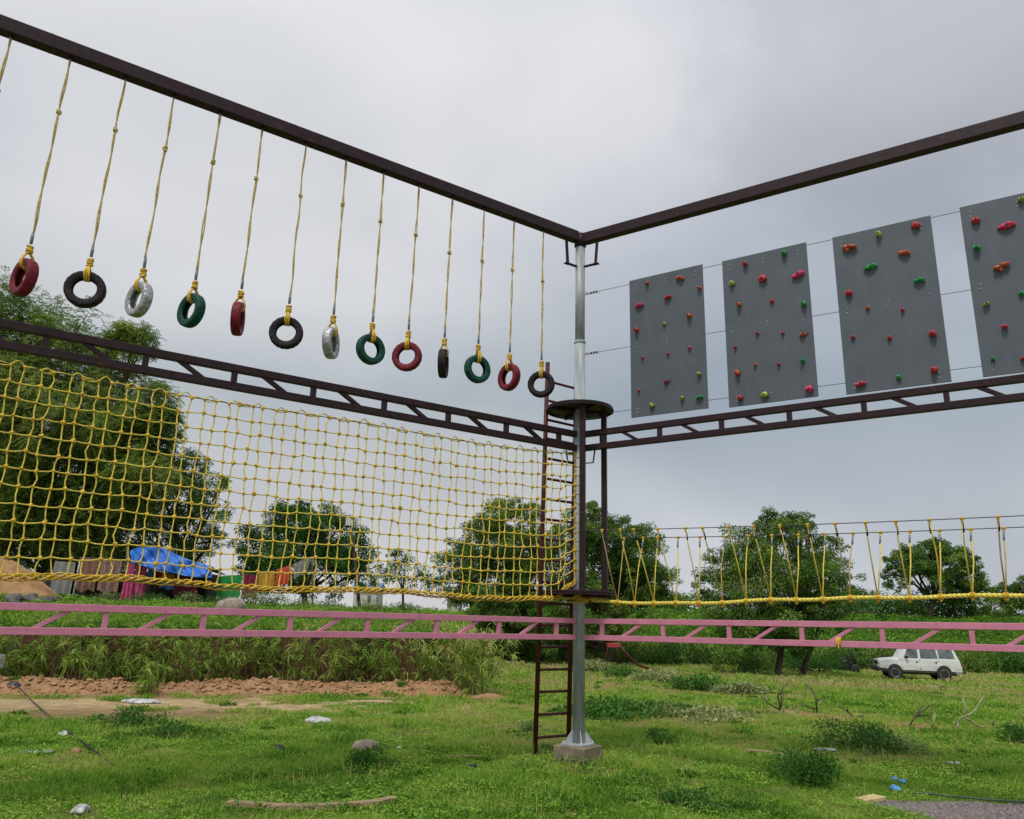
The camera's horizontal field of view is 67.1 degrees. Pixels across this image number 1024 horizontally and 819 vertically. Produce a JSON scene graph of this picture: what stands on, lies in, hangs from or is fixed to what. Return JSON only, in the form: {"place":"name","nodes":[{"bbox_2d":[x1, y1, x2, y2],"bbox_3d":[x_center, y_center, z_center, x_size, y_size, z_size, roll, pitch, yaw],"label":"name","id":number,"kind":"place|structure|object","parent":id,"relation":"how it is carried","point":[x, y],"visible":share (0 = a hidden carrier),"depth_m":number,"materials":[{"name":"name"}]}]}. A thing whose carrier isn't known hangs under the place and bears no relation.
{"place":"outdoors","nodes":[
{"label":"outdoors","id":0,"kind":"place"},
{"bbox_2d":[0,601,1023,818],"bbox_3d":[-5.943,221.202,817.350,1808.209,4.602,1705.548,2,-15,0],"label":"ground","id":1,"kind":"structure","parent":0,"point":[86,705],"depth_m":18.29,"materials":[{"name":"soil"}]},
{"bbox_2d":[0,558,58,596],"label":"sand heap","id":2,"kind":"object","parent":1,"relation":"on","point":[40,588],"visible":0.54,"depth_m":26.18,"materials":[{"name":"sand"}]},
{"bbox_2d":[1,623,59,675],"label":"bamboo plant","id":3,"kind":"object","parent":1,"relation":"on","point":[32,651],"visible":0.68,"depth_m":19.06,"materials":[{"name":"green plant"}]},
{"bbox_2d":[7,600,111,677],"bbox_3d":[-11.145,5.808,19.081,1.730,2.164,1.580,-4,-16,21],"label":"bamboo plant","id":4,"kind":"object","parent":1,"relation":"on","point":[40,653],"visible":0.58,"depth_m":19.26,"materials":[{"name":"green plant"}]},
{"bbox_2d":[50,561,75,595],"bbox_3d":[-17.808,6.709,30.597,0.836,1.370,0.138,2,-15,0],"label":"cloth","id":5,"kind":"object","parent":1,"relation":"on","point":[60,586],"visible":0.69,"depth_m":30.58,"materials":[{"name":"fabric"}]},
{"bbox_2d":[35,599,92,676],"bbox_3d":[-11.363,5.811,19.198,1.389,2.198,1.673,-3,-16,18],"label":"bamboo plant","id":6,"kind":"object","parent":1,"relation":"on","point":[53,646],"visible":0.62,"depth_m":19.17,"materials":[{"name":"green plant"}]},
{"bbox_2d":[52,603,111,680],"bbox_3d":[-10.540,5.828,19.045,1.342,2.123,1.364,11,-18,-31],"label":"bamboo plant","id":7,"kind":"object","parent":1,"relation":"on","point":[102,646],"visible":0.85,"depth_m":18.95,"materials":[{"name":"green plant"}]},
{"bbox_2d":[75,557,98,591],"bbox_3d":[-16.761,6.518,30.446,0.762,1.346,0.143,2,-15,0],"label":"cloth","id":8,"kind":"object","parent":1,"relation":"on","point":[89,567],"visible":0.67,"depth_m":30.45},
{"bbox_2d":[63,642,110,681],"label":"bamboo plant","id":9,"kind":"object","parent":1,"relation":"on","point":[97,677],"visible":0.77,"depth_m":19.05,"materials":[{"name":"green plant"}]},
{"bbox_2d":[0,266,197,582],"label":"neem tree","id":10,"kind":"object","parent":1,"relation":"on","point":[125,332],"visible":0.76,"depth_m":33.29,"materials":[{"name":"green plant"}]},
{"bbox_2d":[75,626,139,677],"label":"bamboo plant","id":11,"kind":"object","parent":1,"relation":"on","point":[104,664],"visible":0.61,"depth_m":19.63,"materials":[{"name":"green plant"}]},
{"bbox_2d":[124,533,127,598],"bbox_3d":[-15.205,6.282,30.408,0.397,2.798,0.060,2,-15,0],"label":"clothes pole","id":12,"kind":"object","parent":1,"relation":"on","point":[126,554],"visible":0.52,"depth_m":30.54,"materials":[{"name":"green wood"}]},
{"bbox_2d":[97,558,121,593],"bbox_3d":[-15.819,6.539,30.348,0.853,1.380,0.138,2,-15,0],"label":"cloth","id":13,"kind":"object","parent":12,"relation":"hanging from","point":[105,568],"visible":0.73,"depth_m":30.35,"materials":[{"name":"fabric"}]},
{"bbox_2d":[82,705,174,730],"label":"shrub","id":14,"kind":"object","parent":1,"relation":"on","point":[126,716],"visible":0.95,"depth_m":13.04,"materials":[{"name":"green plant"}]},
{"bbox_2d":[45,569,217,600],"bbox_3d":[-15.382,7.276,31.278,6.473,1.350,1.200,2,-15,0],"label":"shelter","id":15,"kind":"object","parent":1,"relation":"on","point":[149,588],"visible":0.17,"depth_m":30.70,"materials":[{"name":"fabric"}]},
{"bbox_2d":[130,547,224,577],"bbox_3d":[-12.965,5.977,30.036,3.441,1.160,2.475,2,-15,0],"label":"tarpaulin","id":16,"kind":"object","parent":15,"relation":"on","point":[150,555],"visible":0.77,"depth_m":29.25,"materials":[{"name":"plastic"}]},
{"bbox_2d":[108,619,165,681],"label":"bamboo plant","id":17,"kind":"object","parent":1,"relation":"on","point":[127,671],"visible":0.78,"depth_m":19.72,"materials":[{"name":"green plant"}]},
{"bbox_2d":[125,658,173,694],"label":"bamboo plant","id":18,"kind":"object","parent":1,"relation":"on","point":[150,682],"visible":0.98,"depth_m":17.66,"materials":[{"name":"green plant"}]},
{"bbox_2d":[121,447,235,571],"bbox_3d":[-16.441,5.833,37.518,5.410,7.809,6.333,8,-16,-21],"label":"leafy tree","id":19,"kind":"object","parent":1,"relation":"on","point":[177,539],"visible":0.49,"depth_m":36.71,"materials":[{"name":"green plant"}]},
{"bbox_2d":[156,621,208,682],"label":"bamboo plant","id":20,"kind":"object","parent":1,"relation":"on","point":[180,653],"visible":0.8,"depth_m":19.61,"materials":[{"name":"green plant"}]},
{"bbox_2d":[131,719,247,737],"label":"shrub","id":21,"kind":"object","parent":1,"relation":"on","point":[169,728],"visible":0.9,"depth_m":12.21,"materials":[{"name":"green plant"}]},
{"bbox_2d":[178,637,224,681],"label":"bamboo plant","id":22,"kind":"object","parent":1,"relation":"on","point":[204,676],"visible":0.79,"depth_m":19.76,"materials":[{"name":"green plant"}]},
{"bbox_2d":[166,616,242,680],"bbox_3d":[-7.984,6.214,19.921,2.085,2.004,0.790,4,-15,-10],"label":"bamboo plant","id":23,"kind":"object","parent":1,"relation":"on","point":[213,668],"visible":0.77,"depth_m":19.95,"materials":[{"name":"green plant"}]},
{"bbox_2d":[206,627,267,680],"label":"bamboo plant","id":24,"kind":"object","parent":1,"relation":"on","point":[234,657],"visible":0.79,"depth_m":19.98,"materials":[{"name":"green plant"}]},
{"bbox_2d":[0,675,488,699],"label":"rubble","id":25,"kind":"object","parent":1,"relation":"on","point":[172,683],"visible":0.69,"depth_m":18.56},
{"bbox_2d":[239,617,287,680],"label":"bamboo plant","id":26,"kind":"object","parent":1,"relation":"on","point":[254,661],"visible":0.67,"depth_m":20.40,"materials":[{"name":"green plant"}]},
{"bbox_2d":[236,607,307,679],"bbox_3d":[-6.404,6.315,20.451,2.185,2.128,1.196,2,-15,0],"label":"bamboo plant","id":27,"kind":"object","parent":1,"relation":"on","point":[285,652],"visible":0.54,"depth_m":20.52,"materials":[{"name":"green plant"}]},
{"bbox_2d":[225,499,381,604],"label":"leafy tree","id":28,"kind":"object","parent":1,"relation":"on","point":[303,520],"visible":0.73,"depth_m":44.45,"materials":[{"name":"green plant"}]},
{"bbox_2d":[286,623,335,680],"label":"bamboo plant","id":29,"kind":"object","parent":1,"relation":"on","point":[315,667],"visible":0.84,"depth_m":20.63,"materials":[{"name":"green plant"}]},
{"bbox_2d":[226,796,397,810],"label":"fallen branch","id":30,"kind":"object","parent":1,"relation":"on","point":[378,801],"visible":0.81,"depth_m":7.90,"materials":[{"name":"wood"}]},
{"bbox_2d":[282,620,359,680],"bbox_3d":[-5.068,6.513,20.712,1.944,1.935,1.446,2,-15,0],"label":"bamboo plant","id":31,"kind":"object","parent":1,"relation":"on","point":[309,646],"visible":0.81,"depth_m":20.65,"materials":[{"name":"green plant"}]},
{"bbox_2d":[314,610,368,681],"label":"bamboo plant","id":32,"kind":"object","parent":1,"relation":"on","point":[331,662],"visible":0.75,"depth_m":20.83,"materials":[{"name":"green plant"}]},
{"bbox_2d":[342,742,400,772],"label":"shrub","id":33,"kind":"object","parent":1,"relation":"on","point":[365,757],"visible":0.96,"depth_m":10.07,"materials":[{"name":"green plant"}]},
{"bbox_2d":[366,638,397,682],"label":"bamboo plant","id":34,"kind":"object","parent":1,"relation":"on","point":[374,658],"visible":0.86,"depth_m":21.32,"materials":[{"name":"green plant"}]},
{"bbox_2d":[359,549,445,604],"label":"sapling tree","id":35,"kind":"object","parent":1,"relation":"on","point":[418,574],"visible":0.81,"depth_m":42.85,"materials":[{"name":"green plant"}]},
{"bbox_2d":[387,638,436,681],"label":"bamboo plant","id":36,"kind":"object","parent":1,"relation":"on","point":[424,649],"visible":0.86,"depth_m":21.20,"materials":[{"name":"green plant"}]},
{"bbox_2d":[430,614,524,695],"bbox_3d":[-0.915,6.646,20.552,2.550,2.347,2.031,2,-15,0],"label":"bamboo plant","id":37,"kind":"object","parent":1,"relation":"on","point":[461,648],"visible":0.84,"depth_m":20.28,"materials":[{"name":"green plant"}]},
{"bbox_2d":[430,495,565,660],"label":"leafy tree","id":38,"kind":"object","parent":1,"relation":"on","point":[499,608],"visible":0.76,"depth_m":47.17,"materials":[{"name":"green plant"}]},
{"bbox_2d":[0,594,1023,818],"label":"grass","id":39,"kind":"structure","parent":1,"relation":"on","point":[88,779],"depth_m":11.08,"materials":[{"name":"plant"}]},
{"bbox_2d":[0,592,1023,684],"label":"undergrowth","id":40,"kind":"object","parent":1,"relation":"on","point":[957,638],"visible":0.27,"depth_m":27.38,"materials":[{"name":"green plant"}]},
{"bbox_2d":[533,362,573,754],"bbox_3d":[0.727,2.211,12.156,0.774,6.066,0.169,12,-18,-33],"label":"ladder","id":41,"kind":"object","parent":1,"relation":"on","point":[538,669],"visible":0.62,"depth_m":11.92,"materials":[{"name":"metal"}]},
{"bbox_2d":[553,744,601,763],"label":"concrete block","id":42,"kind":"structure","parent":1,"relation":"on","point":[587,753],"depth_m":10.88,"materials":[{"name":"concrete"}]},
{"bbox_2d":[561,232,598,747],"bbox_3d":[1.092,0.884,12.068,0.507,8.099,0.480,-10,-19,37],"label":"support pole","id":43,"kind":"object","parent":42,"relation":"on","point":[578,736],"visible":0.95,"depth_m":11.98,"materials":[{"name":"metal"}]},
{"bbox_2d":[0,362,572,454],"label":"steel cable","id":44,"kind":"object","parent":43,"relation":"attached to","point":[571,453],"visible":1,"depth_m":9.48,"materials":[{"name":"metal"}]},
{"bbox_2d":[0,360,578,601],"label":"rope net","id":45,"kind":"object","parent":44,"relation":"hanging from","point":[69,576],"visible":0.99,"depth_m":9.31,"materials":[{"name":"fabric"}]},
{"bbox_2d":[0,602,575,639],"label":"lattice truss","id":46,"kind":"object","parent":43,"relation":"attached to","point":[103,630],"visible":1,"depth_m":8.96,"materials":[{"name":"metal"}]},
{"bbox_2d":[0,318,576,450],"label":"lattice truss","id":47,"kind":"object","parent":43,"relation":"attached to","point":[103,360],"visible":1,"depth_m":9.55,"materials":[{"name":"metal"}]},
{"bbox_2d":[0,14,578,242],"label":"roof beam","id":48,"kind":"structure","parent":43,"relation":"attached to","point":[53,44],"depth_m":10.21,"materials":[{"name":"metal"}]},
{"bbox_2d":[9,56,72,296],"bbox_3d":[-5.225,-2.673,8.659,0.426,3.022,0.149,-8,-18,32],"label":"tyre swing","id":49,"kind":"object","parent":48,"relation":"hanging from","point":[28,269],"visible":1,"depth_m":8.37,"materials":[{"name":"red rubber"}]},
{"bbox_2d":[63,76,126,307],"bbox_3d":[-4.742,-2.585,8.975,0.426,3.002,0.149,7,-16,-18],"label":"tyre swing","id":50,"kind":"object","parent":48,"relation":"hanging from","point":[87,274],"visible":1,"depth_m":8.65,"materials":[{"name":"black rubber"}]},
{"bbox_2d":[125,94,175,317],"bbox_3d":[-4.288,-2.505,9.276,0.426,2.977,0.149,-9,-18,33],"label":"tyre swing","id":51,"kind":"object","parent":48,"relation":"hanging from","point":[135,291],"visible":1,"depth_m":8.99,"materials":[{"name":"silver"}]},
{"bbox_2d":[177,111,221,327],"bbox_3d":[-3.824,-2.411,9.615,0.426,2.957,0.149,-8,-18,31],"label":"tyre swing","id":52,"kind":"object","parent":48,"relation":"hanging from","point":[189,299],"visible":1,"depth_m":9.33,"materials":[{"name":"green rubber"}]},
{"bbox_2d":[230,127,264,335],"bbox_3d":[-3.362,-2.334,9.890,0.149,2.937,0.426,4,-15,-11],"label":"tyre swing","id":53,"kind":"object","parent":48,"relation":"hanging from","point":[237,320],"visible":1,"depth_m":9.65,"materials":[{"name":"red rubber"}]},
{"bbox_2d":[269,142,307,348],"bbox_3d":[-2.858,-2.212,10.218,0.426,2.977,0.149,4,-15,-10],"label":"tyre swing","id":54,"kind":"object","parent":48,"relation":"hanging from","point":[278,323],"visible":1,"depth_m":9.88,"materials":[{"name":"black rubber"}]},
{"bbox_2d":[322,157,347,358],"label":"tyre swing","id":55,"kind":"object","parent":48,"relation":"hanging from","point":[330,343],"visible":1,"depth_m":10.28,"materials":[{"name":"silver"}]},
{"bbox_2d":[356,171,384,364],"bbox_3d":[-1.891,-2.034,10.837,0.426,2.947,0.149,15,-20,-41],"label":"tyre swing","id":56,"kind":"object","parent":48,"relation":"hanging from","point":[375,340],"visible":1,"depth_m":10.56,"materials":[{"name":"green rubber"}]},
{"bbox_2d":[392,184,421,371],"bbox_3d":[-1.444,-1.946,11.175,0.426,2.917,0.149,-1,-15,8],"label":"tyre swing","id":57,"kind":"object","parent":48,"relation":"hanging from","point":[407,344],"visible":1,"depth_m":10.84,"materials":[{"name":"red rubber"}]},
{"bbox_2d":[437,196,453,377],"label":"tyre swing","id":58,"kind":"object","parent":48,"relation":"hanging from","point":[443,362],"visible":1,"depth_m":11.23,"materials":[{"name":"black rubber"}]},
{"bbox_2d":[464,208,490,382],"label":"tyre swing","id":59,"kind":"object","parent":48,"relation":"hanging from","point":[480,359],"visible":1,"depth_m":11.52,"materials":[{"name":"green rubber"}]},
{"bbox_2d":[498,219,520,390],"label":"tyre swing","id":60,"kind":"object","parent":48,"relation":"hanging from","point":[507,367],"visible":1,"depth_m":11.81,"materials":[{"name":"red rubber"}]},
{"bbox_2d":[528,229,554,397],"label":"tyre swing","id":61,"kind":"object","parent":48,"relation":"hanging from","point":[541,373],"visible":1,"depth_m":12.07,"materials":[{"name":"black rubber"}]},
{"bbox_2d":[543,589,615,597],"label":"round platform","id":62,"kind":"structure","parent":43,"relation":"attached to","point":[587,593],"depth_m":11.29,"materials":[{"name":"red paint"}]},
{"bbox_2d":[579,405,585,589],"bbox_3d":[1.069,1.298,11.705,0.082,2.803,0.082,-4,-16,19],"label":"platform post","id":63,"kind":"object","parent":62,"relation":"on","point":[582,502],"visible":0.94,"depth_m":11.66,"materials":[{"name":"metal"}]},
{"bbox_2d":[601,413,607,590],"bbox_3d":[1.453,1.429,12.152,0.082,2.803,0.082,-4,-16,19],"label":"platform post","id":64,"kind":"object","parent":62,"relation":"on","point":[604,526],"visible":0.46,"depth_m":12.07,"materials":[{"name":"metal"}]},
{"bbox_2d":[546,399,613,419],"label":"round platform","id":65,"kind":"structure","parent":43,"relation":"attached to","point":[564,409],"depth_m":12.29,"materials":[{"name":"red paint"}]},
{"bbox_2d":[585,211,959,294],"bbox_3d":[4.943,-2.455,10.522,8.911,0.088,0.030,-8,-18,32],"label":"steel wire","id":66,"kind":"object","parent":43,"relation":"attached to","point":[594,292],"visible":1,"depth_m":11.77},
{"bbox_2d":[629,264,708,417],"bbox_3d":[2.360,-1.055,11.830,1.220,2.285,0.147,-8,-18,33],"label":"climbing board","id":67,"kind":"object","parent":66,"relation":"hanging from","point":[668,356],"visible":1,"depth_m":11.83,"materials":[{"name":"grey plastic"}]},
{"bbox_2d":[722,242,818,407],"bbox_3d":[3.627,-1.215,10.996,1.220,2.285,0.151,-9,-18,33],"label":"climbing board","id":68,"kind":"object","parent":66,"relation":"hanging from","point":[770,347],"visible":1,"depth_m":11.00,"materials":[{"name":"grey plastic"}]},
{"bbox_2d":[832,215,951,394],"bbox_3d":[4.937,-1.384,10.144,1.220,2.285,0.150,-8,-18,31],"label":"climbing board","id":69,"kind":"object","parent":66,"relation":"hanging from","point":[892,328],"visible":1,"depth_m":10.15,"materials":[{"name":"grey plastic"}]},
{"bbox_2d":[960,193,1023,376],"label":"climbing board","id":70,"kind":"object","parent":66,"relation":"hanging from","point":[993,233],"visible":1,"depth_m":9.53,"materials":[{"name":"grey plastic"}]},
{"bbox_2d":[551,515,1023,607],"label":"rope bridge","id":71,"kind":"structure","parent":43,"relation":"attached to","point":[909,598],"depth_m":9.97,"materials":[{"name":"fabric"}]},
{"bbox_2d":[583,111,1023,244],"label":"roof beam","id":72,"kind":"structure","parent":43,"relation":"attached to","point":[1009,123],"depth_m":11.07,"materials":[{"name":"metal"}]},
{"bbox_2d":[583,618,1023,651],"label":"lattice truss","id":73,"kind":"object","parent":43,"relation":"attached to","point":[937,627],"visible":1,"depth_m":9.70,"materials":[{"name":"metal"}]},
{"bbox_2d":[586,374,1023,450],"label":"lattice truss","id":74,"kind":"object","parent":43,"relation":"attached to","point":[997,398],"visible":0.94,"depth_m":10.30,"materials":[{"name":"metal"}]},
{"bbox_2d":[546,699,657,722],"bbox_3d":[1.831,6.441,16.411,2.064,0.461,2.379,13,-19,-36],"label":"cuttings pile","id":75,"kind":"object","parent":1,"relation":"on","point":[592,709],"visible":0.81,"depth_m":16.01,"materials":[{"name":"green plant"}]},
{"bbox_2d":[536,500,682,663],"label":"leafy tree","id":76,"kind":"object","parent":1,"relation":"on","point":[594,582],"visible":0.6,"depth_m":47.95,"materials":[{"name":"green plant"}]},
{"bbox_2d":[587,641,645,663],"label":"thicket bush","id":77,"kind":"object","parent":1,"relation":"on","point":[630,652],"visible":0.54,"depth_m":51.05,"materials":[{"name":"green plant"}]},
{"bbox_2d":[585,695,704,718],"bbox_3d":[2.780,6.735,17.421,2.809,0.501,3.022,-9,-18,34],"label":"cuttings pile","id":78,"kind":"object","parent":1,"relation":"on","point":[619,702],"visible":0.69,"depth_m":16.93,"materials":[{"name":"green plant"}]},
{"bbox_2d":[618,642,679,663],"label":"bank bush","id":79,"kind":"object","parent":1,"relation":"on","point":[650,655],"visible":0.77,"depth_m":51.76,"materials":[{"name":"green plant"}]},
{"bbox_2d":[625,667,683,682],"bbox_3d":[5.502,10.421,30.124,2.296,0.742,2.560,2,-15,0],"label":"cuttings pile","id":80,"kind":"object","parent":1,"relation":"on","point":[658,675],"visible":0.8,"depth_m":29.75,"materials":[{"name":"green plant"}]},
{"bbox_2d":[646,642,688,664],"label":"bank bush","id":81,"kind":"object","parent":1,"relation":"on","point":[677,646],"visible":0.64,"depth_m":52.19,"materials":[{"name":"green plant"}]},
{"bbox_2d":[661,670,730,691],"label":"shrub","id":82,"kind":"object","parent":1,"relation":"on","point":[695,682],"visible":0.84,"depth_m":25.39,"materials":[{"name":"green plant"}]},
{"bbox_2d":[681,637,722,664],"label":"bank bush","id":83,"kind":"object","parent":1,"relation":"on","point":[706,658],"visible":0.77,"depth_m":52.65,"materials":[{"name":"green plant"}]},
{"bbox_2d":[644,785,760,814],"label":"shrub","id":84,"kind":"object","parent":1,"relation":"on","point":[670,796],"visible":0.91,"depth_m":8.51,"materials":[{"name":"green plant"}]},
{"bbox_2d":[627,699,788,724],"bbox_3d":[4.407,6.589,16.704,3.672,0.468,2.868,2,-15,0],"label":"cuttings pile","id":85,"kind":"object","parent":1,"relation":"on","point":[709,713],"visible":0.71,"depth_m":16.35,"materials":[{"name":"green plant"}]},
{"bbox_2d":[710,644,749,665],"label":"bank bush","id":86,"kind":"object","parent":1,"relation":"on","point":[730,655],"visible":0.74,"depth_m":51.97,"materials":[{"name":"green plant"}]},
{"bbox_2d":[701,653,769,673],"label":"shrub","id":87,"kind":"object","parent":1,"relation":"on","point":[748,664],"visible":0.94,"depth_m":40.96,"materials":[{"name":"green plant"}]},
{"bbox_2d":[707,681,772,694],"bbox_3d":[7.211,8.863,24.440,2.074,0.568,1.359,2,-15,0],"label":"cuttings pile","id":88,"kind":"object","parent":1,"relation":"on","point":[732,688],"visible":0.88,"depth_m":24.25,"materials":[{"name":"green plant"}]},
{"bbox_2d":[691,505,889,675],"bbox_3d":[14.366,9.448,40.277,9.506,9.071,6.659,-5,-16,22],"label":"leafy tree","id":89,"kind":"object","parent":1,"relation":"on","point":[808,583],"visible":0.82,"depth_m":39.64,"materials":[{"name":"green plant"}]},
{"bbox_2d":[764,745,845,790],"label":"shrub","id":90,"kind":"object","parent":1,"relation":"on","point":[812,768],"visible":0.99,"depth_m":9.66,"materials":[{"name":"green plant"}]},
{"bbox_2d":[782,654,845,673],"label":"shrub","id":91,"kind":"object","parent":1,"relation":"on","point":[824,665],"visible":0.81,"depth_m":44.39,"materials":[{"name":"green plant"}]},
{"bbox_2d":[804,714,909,752],"bbox_3d":[5.696,5.417,12.809,1.597,0.542,1.577,-5,-16,22],"label":"shrub","id":92,"kind":"object","parent":1,"relation":"on","point":[866,735],"visible":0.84,"depth_m":12.66,"materials":[{"name":"green plant"}]},
{"bbox_2d":[855,732,947,757],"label":"shrub","id":93,"kind":"object","parent":1,"relation":"on","point":[915,748],"visible":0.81,"depth_m":12.27,"materials":[{"name":"green plant"}]},
{"bbox_2d":[870,649,965,680],"bbox_3d":[20.481,12.835,39.152,4.075,1.647,1.940,-2,-16,14],"label":"parked car","id":94,"kind":"object","parent":1,"relation":"on","point":[936,664],"visible":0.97,"depth_m":38.45,"materials":[{"name":"white paint"}]},
{"bbox_2d":[889,589,971,616],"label":"bush","id":95,"kind":"object","parent":1,"relation":"on","point":[923,609],"visible":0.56,"depth_m":67.34,"materials":[{"name":"green plant"}]},
{"bbox_2d":[878,537,991,615],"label":"tree","id":96,"kind":"object","parent":1,"relation":"on","point":[924,561],"visible":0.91,"depth_m":65.14,"materials":[{"name":"green plant"}]},
{"bbox_2d":[906,587,1008,617],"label":"bush","id":97,"kind":"object","parent":1,"relation":"on","point":[946,602],"visible":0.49,"depth_m":65.90,"materials":[{"name":"green plant"}]},
{"bbox_2d":[955,651,1001,672],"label":"bank bush","id":98,"kind":"object","parent":1,"relation":"on","point":[977,659],"visible":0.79,"depth_m":51.50,"materials":[{"name":"green plant"}]},
{"bbox_2d":[941,591,1020,617],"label":"bush","id":99,"kind":"object","parent":1,"relation":"on","point":[982,609],"visible":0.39,"depth_m":66.28,"materials":[{"name":"green plant"}]},
{"bbox_2d":[968,642,1023,672],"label":"bank bush","id":100,"kind":"object","parent":1,"relation":"on","point":[1005,664],"visible":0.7,"depth_m":52.02,"materials":[{"name":"green plant"}]},
{"bbox_2d":[981,575,1023,617],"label":"leafy tree","id":101,"kind":"object","parent":1,"relation":"on","point":[1014,587],"visible":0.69,"depth_m":68.33,"materials":[{"name":"green plant"}]},
{"bbox_2d":[992,719,1023,742],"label":"shrub","id":102,"kind":"object","parent":1,"relation":"on","point":[1018,733],"visible":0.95,"depth_m":13.86,"materials":[{"name":"green plant"}]},
{"bbox_2d":[0,0,1023,616],"label":"sky","id":103,"kind":"structure","parent":0,"point":[583,116],"materials":[{"name":"grey"}]},
{"bbox_2d":[875,800,1023,818],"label":"gravel","id":104,"kind":"structure","parent":0,"point":[898,804],"depth_m":8.70,"materials":[{"name":"gravel"}]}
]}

